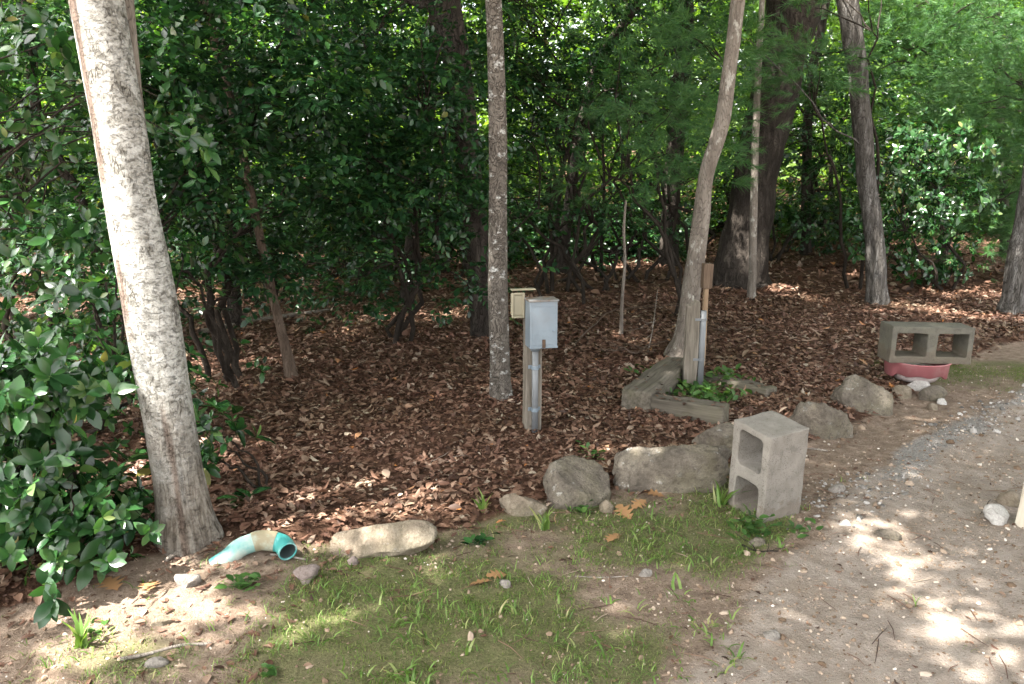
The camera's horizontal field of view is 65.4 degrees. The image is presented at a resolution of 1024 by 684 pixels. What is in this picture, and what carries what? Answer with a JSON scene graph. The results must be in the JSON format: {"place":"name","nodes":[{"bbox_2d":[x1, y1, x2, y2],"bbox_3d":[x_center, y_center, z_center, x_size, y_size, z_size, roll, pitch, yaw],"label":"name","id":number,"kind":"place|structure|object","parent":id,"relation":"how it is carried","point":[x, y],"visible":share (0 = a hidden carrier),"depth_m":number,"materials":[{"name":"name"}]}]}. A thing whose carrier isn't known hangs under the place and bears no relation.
{"place":"outdoors","nodes":[
{"label":"outdoors","id":0,"kind":"place"},
{"bbox_2d":[38,0,973,161],"label":"sky","id":1,"kind":"structure","parent":0,"point":[865,0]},
{"bbox_2d":[0,341,1023,683],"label":"ground","id":2,"kind":"structure","parent":0,"point":[872,439],"depth_m":3.03,"materials":[{"name":"soil"}]},
{"bbox_2d":[60,609,91,648],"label":"grass plant","id":3,"kind":"object","parent":2,"relation":"on","point":[79,631],"depth_m":2.73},
{"bbox_2d":[93,575,125,590],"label":"oak leaf","id":4,"kind":"object","parent":2,"relation":"on","point":[109,582],"visible":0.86,"depth_m":3.08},
{"bbox_2d":[144,656,168,667],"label":"rock","id":5,"kind":"object","parent":2,"relation":"on","point":[157,662],"visible":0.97,"depth_m":2.63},
{"bbox_2d":[151,615,174,625],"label":"rock","id":6,"kind":"object","parent":2,"relation":"on","point":[163,620],"visible":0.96,"depth_m":2.85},
{"bbox_2d":[120,642,211,660],"bbox_3d":[-1.175,1.049,2.715,0.292,0.023,0.042,-4,13,-18],"label":"stick","id":7,"kind":"object","parent":2,"relation":"on","point":[157,651],"visible":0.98,"depth_m":2.72,"materials":[{"name":"brown wood"}]},
{"bbox_2d":[174,574,201,588],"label":"rock","id":8,"kind":"object","parent":2,"relation":"on","point":[184,581],"visible":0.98,"depth_m":3.06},
{"bbox_2d":[214,572,260,591],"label":"weed","id":9,"kind":"object","parent":2,"relation":"on","point":[239,580],"visible":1,"depth_m":3.07,"materials":[{"name":"green plant"}]},
{"bbox_2d":[208,530,296,564],"bbox_3d":[-1.071,0.870,3.308,0.355,0.156,0.132,-2,12,-10],"label":"drain pipe","id":10,"kind":"object","parent":2,"relation":"on","point":[283,546],"visible":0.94,"depth_m":3.29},
{"bbox_2d":[261,663,278,678],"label":"weed","id":11,"kind":"object","parent":2,"relation":"on","point":[272,670],"visible":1,"depth_m":2.58,"materials":[{"name":"green plant"}]},
{"bbox_2d":[293,564,319,584],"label":"rock","id":12,"kind":"object","parent":2,"relation":"on","point":[302,573],"visible":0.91,"depth_m":3.14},
{"bbox_2d":[329,520,437,558],"bbox_3d":[-0.562,0.867,3.465,0.478,0.193,0.211,0,12,0],"label":"rock","id":13,"kind":"object","parent":2,"relation":"on","point":[409,537],"visible":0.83,"depth_m":3.42,"materials":[{"name":"stone"}]},
{"bbox_2d":[460,532,499,545],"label":"clover clump","id":14,"kind":"object","parent":2,"relation":"on","point":[481,538],"visible":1,"depth_m":3.52,"materials":[{"name":"green plant"}]},
{"bbox_2d":[1,477,978,683],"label":"grass","id":15,"kind":"structure","parent":2,"relation":"on","point":[466,650],"depth_m":2.98,"materials":[{"name":"plant"}]},
{"bbox_2d":[0,415,1023,683],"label":"leaf crumbs","id":16,"kind":"object","parent":2,"relation":"on","point":[170,607],"visible":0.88,"depth_m":2.98,"materials":[{"name":"plant"}]},
{"bbox_2d":[0,366,1023,683],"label":"soil crumbs","id":17,"kind":"object","parent":2,"relation":"on","point":[746,552],"visible":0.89,"depth_m":3.22,"materials":[{"name":"soil"}]},
{"bbox_2d":[8,358,1023,683],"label":"moss","id":18,"kind":"object","parent":2,"relation":"on","point":[970,370],"visible":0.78,"depth_m":3.04,"materials":[{"name":"plant"}]},
{"bbox_2d":[499,493,546,516],"bbox_3d":[0.052,0.792,3.846,0.238,0.146,0.143,0,12,0],"label":"rock","id":19,"kind":"object","parent":2,"relation":"on","point":[514,504],"visible":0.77,"depth_m":3.80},
{"bbox_2d":[529,505,553,530],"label":"grass plant","id":20,"kind":"object","parent":2,"relation":"on","point":[544,525],"depth_m":3.66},
{"bbox_2d":[599,499,613,512],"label":"rock","id":21,"kind":"object","parent":2,"relation":"on","point":[605,505],"visible":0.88,"depth_m":3.83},
{"bbox_2d":[614,504,632,518],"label":"oak leaf","id":22,"kind":"object","parent":2,"relation":"on","point":[625,512],"visible":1,"depth_m":3.80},
{"bbox_2d":[713,480,750,506],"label":"grass plant","id":23,"kind":"object","parent":2,"relation":"on","point":[720,502],"depth_m":3.90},
{"bbox_2d":[725,509,781,538],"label":"weed","id":24,"kind":"object","parent":2,"relation":"on","point":[750,525],"visible":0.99,"depth_m":3.63,"materials":[{"name":"green plant"}]},
{"bbox_2d":[728,410,808,522],"bbox_3d":[1.217,0.608,3.807,0.243,0.481,0.243,-10,21,-25],"label":"concrete block","id":25,"kind":"object","parent":2,"relation":"on","point":[768,456],"depth_m":3.73,"materials":[{"name":"concrete"}]},
{"bbox_2d":[777,517,822,537],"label":"weed","id":26,"kind":"object","parent":2,"relation":"on","point":[799,527],"visible":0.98,"depth_m":3.64,"materials":[{"name":"green plant"}]},
{"bbox_2d":[827,483,845,492],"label":"rock","id":27,"kind":"object","parent":2,"relation":"on","point":[838,487],"visible":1,"depth_m":4.07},
{"bbox_2d":[907,380,930,390],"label":"rock","id":28,"kind":"object","parent":2,"relation":"on","point":[917,385],"visible":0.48,"depth_m":5.93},
{"bbox_2d":[918,385,947,401],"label":"rock","id":29,"kind":"object","parent":2,"relation":"on","point":[932,393],"visible":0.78,"depth_m":5.73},
{"bbox_2d":[0,148,1023,614],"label":"forest floor","id":30,"kind":"structure","parent":0,"point":[298,528],"depth_m":5.84,"materials":[{"name":"plant"}]},
{"bbox_2d":[0,0,80,229],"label":"back bush","id":31,"kind":"object","parent":30,"relation":"on","point":[8,29],"visible":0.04,"depth_m":14.86,"materials":[{"name":"green plant"}]},
{"bbox_2d":[0,190,113,295],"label":"thicket bush","id":32,"kind":"object","parent":30,"relation":"on","point":[64,253],"visible":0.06,"depth_m":10.37,"materials":[{"name":"green plant"}]},
{"bbox_2d":[21,0,104,348],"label":"forest tree","id":33,"kind":"object","parent":30,"relation":"on","point":[68,176],"visible":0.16,"depth_m":6.82,"materials":[{"name":"brown plant"}]},
{"bbox_2d":[0,313,165,628],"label":"laurel bush","id":34,"kind":"object","parent":30,"relation":"on","point":[50,394],"visible":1,"depth_m":2.98,"materials":[{"name":"green plant"}]},
{"bbox_2d":[0,7,270,448],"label":"tall bush","id":35,"kind":"object","parent":30,"relation":"on","point":[77,237],"visible":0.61,"depth_m":4.19,"materials":[{"name":"green plant"}]},
{"bbox_2d":[0,0,272,226],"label":"back bush","id":36,"kind":"object","parent":30,"relation":"on","point":[91,157],"visible":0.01,"depth_m":16.12,"materials":[{"name":"green plant"}]},
{"bbox_2d":[0,0,280,361],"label":"understory bush","id":37,"kind":"object","parent":30,"relation":"on","point":[12,73],"visible":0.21,"depth_m":6.71,"materials":[{"name":"green plant"}]},
{"bbox_2d":[68,0,224,556],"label":"pale tree","id":38,"kind":"object","parent":30,"relation":"on","point":[105,34],"visible":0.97,"depth_m":3.09,"materials":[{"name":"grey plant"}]},
{"bbox_2d":[69,193,271,284],"bbox_3d":[-4.863,-1.524,11.417,2.886,1.565,3.271,6,14,28],"label":"thicket bush","id":39,"kind":"object","parent":30,"relation":"on","point":[170,254],"visible":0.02,"depth_m":11.28,"materials":[{"name":"green plant"}]},
{"bbox_2d":[10,0,432,389],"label":"understory bush","id":40,"kind":"object","parent":30,"relation":"on","point":[187,20],"visible":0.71,"depth_m":5.13,"materials":[{"name":"green plant"}]},
{"bbox_2d":[216,15,241,325],"bbox_3d":[-2.550,-5.173,9.306,11.816,9.451,11.908,11,16,42],"label":"forest tree","id":41,"kind":"object","parent":30,"relation":"on","point":[235,313],"visible":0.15,"depth_m":8.03,"materials":[{"name":"brown plant"}]},
{"bbox_2d":[194,400,275,488],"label":"laurel bush","id":42,"kind":"object","parent":30,"relation":"on","point":[207,451],"visible":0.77,"depth_m":3.95,"materials":[{"name":"green plant"}]},
{"bbox_2d":[217,486,270,507],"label":"seedling","id":43,"kind":"object","parent":30,"relation":"on","point":[255,491],"visible":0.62,"depth_m":3.81,"materials":[{"name":"green plant"}]},
{"bbox_2d":[202,0,298,378],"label":"slanted tree","id":44,"kind":"object","parent":30,"relation":"on","point":[289,366],"visible":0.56,"depth_m":5.91,"materials":[{"name":"brown plant"}]},
{"bbox_2d":[54,0,448,318],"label":"understory bush","id":45,"kind":"object","parent":30,"relation":"on","point":[354,258],"visible":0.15,"depth_m":9.07,"materials":[{"name":"green plant"}]},
{"bbox_2d":[198,308,329,334],"bbox_3d":[-2.575,-0.239,8.421,0.114,0.075,1.709,8,14,32],"label":"fallen log","id":46,"kind":"object","parent":30,"relation":"on","point":[205,330],"visible":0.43,"depth_m":8.47,"materials":[{"name":"brown wood"}]},
{"bbox_2d":[199,189,363,278],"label":"thicket bush","id":47,"kind":"object","parent":30,"relation":"on","point":[297,255],"visible":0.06,"depth_m":11.82,"materials":[{"name":"green plant"}]},
{"bbox_2d":[136,0,440,252],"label":"back bush","id":48,"kind":"object","parent":30,"relation":"on","point":[401,31],"visible":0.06,"depth_m":14.50,"materials":[{"name":"green plant"}]},
{"bbox_2d":[264,190,460,292],"bbox_3d":[-2.135,-1.682,11.496,3.390,1.704,2.871,0,12,0],"label":"thicket bush","id":49,"kind":"object","parent":30,"relation":"on","point":[315,226],"visible":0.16,"depth_m":11.39,"materials":[{"name":"green plant"}]},
{"bbox_2d":[227,0,568,367],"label":"understory bush","id":50,"kind":"object","parent":30,"relation":"on","point":[400,140],"visible":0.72,"depth_m":6.34,"materials":[{"name":"green plant"}]},
{"bbox_2d":[399,14,437,304],"bbox_3d":[-1.516,-5.544,10.932,10.990,9.558,11.174,0,12,0],"label":"forest tree","id":51,"kind":"object","parent":30,"relation":"on","point":[408,246],"visible":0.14,"depth_m":9.40,"materials":[{"name":"brown plant"}]},
{"bbox_2d":[392,0,488,337],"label":"dark tree","id":52,"kind":"object","parent":30,"relation":"on","point":[479,322],"visible":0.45,"depth_m":7.36,"materials":[{"name":"brown plant"}]},
{"bbox_2d":[294,0,587,248],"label":"back bush","id":53,"kind":"object","parent":30,"relation":"on","point":[487,127],"visible":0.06,"depth_m":15.92,"materials":[{"name":"green plant"}]},
{"bbox_2d":[357,192,543,276],"bbox_3d":[-1.142,-1.732,12.437,3.295,1.534,2.696,0,12,0],"label":"thicket bush","id":54,"kind":"object","parent":30,"relation":"on","point":[518,256],"visible":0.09,"depth_m":12.17,"materials":[{"name":"green plant"}]},
{"bbox_2d":[485,0,512,400],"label":"slim tree","id":55,"kind":"object","parent":30,"relation":"on","point":[500,386],"visible":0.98,"depth_m":5.20,"materials":[{"name":"grey plant"}]},
{"bbox_2d":[0,0,1023,214],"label":"woods","id":56,"kind":"object","parent":30,"relation":"on","point":[482,120],"visible":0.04,"depth_m":26.92,"materials":[{"name":"green plant"}]},
{"bbox_2d":[510,288,558,432],"bbox_3d":[0.138,0.168,4.739,0.274,0.965,0.216,-3,12,-13],"label":"utility post","id":57,"kind":"object","parent":30,"relation":"on","point":[538,315],"visible":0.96,"depth_m":4.67,"materials":[{"name":"metal"}]},
{"bbox_2d":[430,178,661,241],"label":"bush","id":58,"kind":"object","parent":30,"relation":"on","point":[516,195],"visible":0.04,"depth_m":16.76,"materials":[{"name":"green plant"}]},
{"bbox_2d":[454,180,652,267],"bbox_3d":[0.598,-1.951,13.305,3.419,1.612,2.660,0,12,0],"label":"thicket bush","id":59,"kind":"object","parent":30,"relation":"on","point":[520,228],"visible":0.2,"depth_m":13.12,"materials":[{"name":"green plant"}]},
{"bbox_2d":[444,0,670,303],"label":"understory bush","id":60,"kind":"object","parent":30,"relation":"on","point":[543,68],"visible":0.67,"depth_m":9.78,"materials":[{"name":"green plant"}]},
{"bbox_2d":[424,0,723,254],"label":"back bush","id":61,"kind":"object","parent":30,"relation":"on","point":[545,176],"visible":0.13,"depth_m":14.33,"materials":[{"name":"green plant"}]},
{"bbox_2d":[543,455,610,509],"bbox_3d":[0.332,0.773,3.995,0.361,0.370,0.227,-4,13,-16],"label":"rock","id":62,"kind":"object","parent":30,"relation":"on","point":[572,481],"visible":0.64,"depth_m":3.93,"materials":[{"name":"stone"}]},
{"bbox_2d":[554,0,640,273],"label":"forest tree","id":63,"kind":"object","parent":30,"relation":"on","point":[561,262],"visible":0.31,"depth_m":11.74,"materials":[{"name":"brown plant"}]},
{"bbox_2d":[531,183,712,261],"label":"thicket bush","id":64,"kind":"object","parent":30,"relation":"on","point":[633,250],"visible":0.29,"depth_m":13.70,"materials":[{"name":"green plant"}]},
{"bbox_2d":[619,200,626,333],"bbox_3d":[1.067,-0.673,7.642,0.050,1.357,0.041,5,13,23],"label":"dead pole","id":65,"kind":"object","parent":30,"relation":"on","point":[623,281],"visible":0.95,"depth_m":7.64,"materials":[{"name":"wood"}]},
{"bbox_2d":[580,328,667,353],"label":"dead branch","id":66,"kind":"object","parent":30,"relation":"on","point":[610,349],"visible":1,"depth_m":6.83,"materials":[{"name":"wood"}]},
{"bbox_2d":[537,288,744,342],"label":"dead branch","id":67,"kind":"object","parent":30,"relation":"on","point":[625,309],"visible":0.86,"depth_m":8.46,"materials":[{"name":"wood"}]},
{"bbox_2d":[481,0,807,313],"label":"young pine","id":68,"kind":"object","parent":30,"relation":"on","point":[670,26],"visible":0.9,"depth_m":7.76,"materials":[{"name":"green plant"}]},
{"bbox_2d":[524,0,764,284],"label":"understory bush","id":69,"kind":"object","parent":30,"relation":"on","point":[673,228],"visible":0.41,"depth_m":10.89,"materials":[{"name":"green plant"}]},
{"bbox_2d":[517,179,777,240],"bbox_3d":[3.023,-2.886,17.299,5.792,1.693,4.334,2,12,7],"label":"bush","id":70,"kind":"object","parent":30,"relation":"on","point":[718,194],"visible":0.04,"depth_m":16.70,"materials":[{"name":"green plant"}]},
{"bbox_2d":[620,357,682,411],"bbox_3d":[1.050,0.321,5.734,0.214,0.223,1.102,6,13,26],"label":"landscape timber","id":71,"kind":"object","parent":30,"relation":"on","point":[667,375],"visible":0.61,"depth_m":5.48,"materials":[{"name":"wood"}]},
{"bbox_2d":[612,444,731,492],"bbox_3d":[0.833,0.724,4.157,0.638,0.410,0.233,0,12,0],"label":"rock","id":72,"kind":"object","parent":30,"relation":"on","point":[685,468],"visible":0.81,"depth_m":4.06,"materials":[{"name":"stone"}]},
{"bbox_2d":[658,0,693,266],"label":"forest tree","id":73,"kind":"object","parent":30,"relation":"on","point":[673,145],"visible":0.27,"depth_m":12.60,"materials":[{"name":"brown plant"}]},
{"bbox_2d":[651,394,729,425],"bbox_3d":[1.136,0.459,5.171,0.519,0.184,0.142,7,14,29],"label":"landscape timber","id":74,"kind":"object","parent":30,"relation":"on","point":[705,410],"visible":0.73,"depth_m":5.09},
{"bbox_2d":[682,299,706,388],"bbox_3d":[1.333,0.067,5.831,0.150,0.761,0.102,1,12,4],"label":"old post","id":75,"kind":"object","parent":30,"relation":"on","point":[694,346],"visible":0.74,"depth_m":5.78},
{"bbox_2d":[666,378,730,400],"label":"bed weed","id":76,"kind":"object","parent":30,"relation":"on","point":[688,386],"visible":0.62,"depth_m":5.64,"materials":[{"name":"green plant"}]},
{"bbox_2d":[663,0,744,357],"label":"leaning tree","id":77,"kind":"object","parent":30,"relation":"on","point":[695,260],"visible":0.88,"depth_m":6.50,"materials":[{"name":"grey plant"}]},
{"bbox_2d":[700,263,713,365],"bbox_3d":[1.554,-0.158,6.431,0.083,0.958,0.072,-2,12,-8],"label":"wooden stake","id":78,"kind":"object","parent":30,"relation":"on","point":[706,280],"visible":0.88,"depth_m":6.34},
{"bbox_2d":[691,422,733,450],"bbox_3d":[1.199,0.572,4.629,0.320,0.228,0.224,0,12,0],"label":"rock","id":79,"kind":"object","parent":30,"relation":"on","point":[721,434],"visible":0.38,"depth_m":4.54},
{"bbox_2d":[677,380,751,402],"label":"bed weed","id":80,"kind":"object","parent":30,"relation":"on","point":[710,396],"visible":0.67,"depth_m":5.51,"materials":[{"name":"green plant"}]},
{"bbox_2d":[541,0,895,242],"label":"back bush","id":81,"kind":"object","parent":30,"relation":"on","point":[717,225],"visible":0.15,"depth_m":15.97,"materials":[{"name":"green plant"}]},
{"bbox_2d":[703,363,761,387],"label":"bed weed","id":82,"kind":"object","parent":30,"relation":"on","point":[719,369],"visible":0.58,"depth_m":6.03,"materials":[{"name":"green plant"}]},
{"bbox_2d":[703,374,776,396],"bbox_3d":[1.683,0.344,5.909,0.153,0.130,0.544,-11,16,-41],"label":"landscape timber","id":83,"kind":"object","parent":30,"relation":"on","point":[754,387],"visible":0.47,"depth_m":5.81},
{"bbox_2d":[747,0,764,298],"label":"pale sapling","id":84,"kind":"object","parent":30,"relation":"on","point":[751,286],"visible":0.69,"depth_m":9.62,"materials":[{"name":"grey plant"}]},
{"bbox_2d":[712,0,820,289],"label":"dark tree","id":85,"kind":"object","parent":30,"relation":"on","point":[731,266],"visible":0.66,"depth_m":10.54,"materials":[{"name":"brown plant"}]},
{"bbox_2d":[701,32,919,262],"bbox_3d":[4.829,-3.106,12.768,3.253,3.769,4.142,9,15,36],"label":"understory bush","id":86,"kind":"object","parent":30,"relation":"on","point":[795,218],"visible":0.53,"depth_m":12.71,"materials":[{"name":"green plant"}]},
{"bbox_2d":[697,0,927,290],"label":"young pine","id":87,"kind":"object","parent":30,"relation":"on","point":[793,75],"visible":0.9,"depth_m":8.90,"materials":[{"name":"green plant"}]},
{"bbox_2d":[799,0,829,254],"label":"forest tree","id":88,"kind":"object","parent":30,"relation":"on","point":[821,26],"visible":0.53,"depth_m":13.05,"materials":[{"name":"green plant"}]},
{"bbox_2d":[741,0,890,305],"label":"furrowed tree","id":89,"kind":"object","parent":30,"relation":"on","point":[876,290],"visible":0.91,"depth_m":9.20,"materials":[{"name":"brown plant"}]},
{"bbox_2d":[789,401,852,439],"bbox_3d":[1.939,0.573,5.016,0.393,0.442,0.236,5,13,24],"label":"rock","id":90,"kind":"object","parent":30,"relation":"on","point":[822,420],"visible":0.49,"depth_m":4.92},
{"bbox_2d":[680,177,962,238],"bbox_3d":[6.117,-2.970,17.125,6.256,1.406,4.276,0,12,0],"label":"bush","id":91,"kind":"object","parent":30,"relation":"on","point":[779,226],"visible":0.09,"depth_m":16.55,"materials":[{"name":"green plant"}]},
{"bbox_2d":[660,0,1011,249],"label":"back bush","id":92,"kind":"object","parent":30,"relation":"on","point":[815,185],"visible":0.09,"depth_m":14.44,"materials":[{"name":"green plant"}]},
{"bbox_2d":[830,374,893,415],"bbox_3d":[2.405,0.464,5.476,0.392,0.497,0.235,0,12,0],"label":"rock","id":93,"kind":"object","parent":30,"relation":"on","point":[859,393],"visible":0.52,"depth_m":5.40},
{"bbox_2d":[892,385,911,399],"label":"rock","id":94,"kind":"object","parent":30,"relation":"on","point":[905,391],"visible":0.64,"depth_m":5.77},
{"bbox_2d":[793,0,1023,237],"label":"back bush","id":95,"kind":"object","parent":30,"relation":"on","point":[875,122],"visible":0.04,"depth_m":15.82,"materials":[{"name":"green plant"}]},
{"bbox_2d":[802,0,1023,263],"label":"young pine","id":96,"kind":"object","parent":30,"relation":"on","point":[946,21],"visible":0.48,"depth_m":11.26,"materials":[{"name":"green plant"}]},
{"bbox_2d":[884,360,951,382],"bbox_3d":[3.079,0.204,6.075,0.480,0.155,0.480,0,12,0],"label":"planter bowl","id":97,"kind":"object","parent":30,"relation":"on","point":[912,372],"visible":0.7,"depth_m":5.92,"materials":[{"name":"pink plastic"}]},
{"bbox_2d":[877,321,975,364],"bbox_3d":[3.106,0.003,5.991,0.604,0.282,0.226,1,12,1],"label":"concrete block","id":98,"kind":"object","parent":97,"relation":"on","point":[925,342],"depth_m":5.91,"materials":[{"name":"concrete"}]},
{"bbox_2d":[842,106,1014,290],"bbox_3d":[5.398,-1.804,10.217,2.498,2.399,2.004,0,12,0],"label":"sunlit bush","id":99,"kind":"object","parent":30,"relation":"on","point":[927,136],"visible":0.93,"depth_m":10.03,"materials":[{"name":"green plant"}]},
{"bbox_2d":[852,176,1011,232],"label":"bush","id":100,"kind":"object","parent":30,"relation":"on","point":[924,226],"depth_m":16.54,"materials":[{"name":"green plant"}]},
{"bbox_2d":[882,4,1023,282],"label":"young pine","id":101,"kind":"object","parent":30,"relation":"on","point":[1005,230],"visible":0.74,"depth_m":10.56,"materials":[{"name":"green plant"}]},
{"bbox_2d":[899,0,1023,244],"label":"back bush","id":102,"kind":"object","parent":30,"relation":"on","point":[987,23],"visible":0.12,"depth_m":14.65,"materials":[{"name":"green plant"}]},
{"bbox_2d":[992,1,1009,256],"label":"forest tree","id":103,"kind":"object","parent":30,"relation":"on","point":[1006,201],"visible":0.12,"depth_m":12.70,"materials":[{"name":"brown plant"}]},
{"bbox_2d":[996,161,1023,314],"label":"brown tree","id":104,"kind":"object","parent":30,"relation":"on","point":[1011,299],"visible":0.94,"depth_m":8.90,"materials":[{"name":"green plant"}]},
{"bbox_2d":[674,395,1023,683],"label":"path","id":105,"kind":"structure","parent":0,"point":[1006,637],"depth_m":3.16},
{"bbox_2d":[763,629,779,641],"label":"rock","id":106,"kind":"object","parent":105,"relation":"on","point":[773,635],"visible":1,"depth_m":2.80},
{"bbox_2d":[874,529,901,540],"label":"rock","id":107,"kind":"object","parent":105,"relation":"on","point":[890,534],"visible":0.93,"depth_m":3.61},
{"bbox_2d":[983,504,1008,525],"bbox_3d":[2.306,0.835,3.792,0.123,0.116,0.098,0,12,0],"label":"rock","id":108,"kind":"object","parent":105,"relation":"on","point":[996,514],"visible":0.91,"depth_m":3.77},
{"bbox_2d":[996,490,1019,507],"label":"rock","id":109,"kind":"object","parent":105,"relation":"on","point":[1010,498],"visible":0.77,"depth_m":3.98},
{"bbox_2d":[1015,485,1023,528],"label":"pale board","id":110,"kind":"object","parent":105,"relation":"on","point":[1019,521],"visible":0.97,"depth_m":3.73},
{"bbox_2d":[786,319,1023,529],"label":"gravel","id":111,"kind":"structure","parent":0,"point":[845,522],"depth_m":4.30,"materials":[{"name":"gravel"}]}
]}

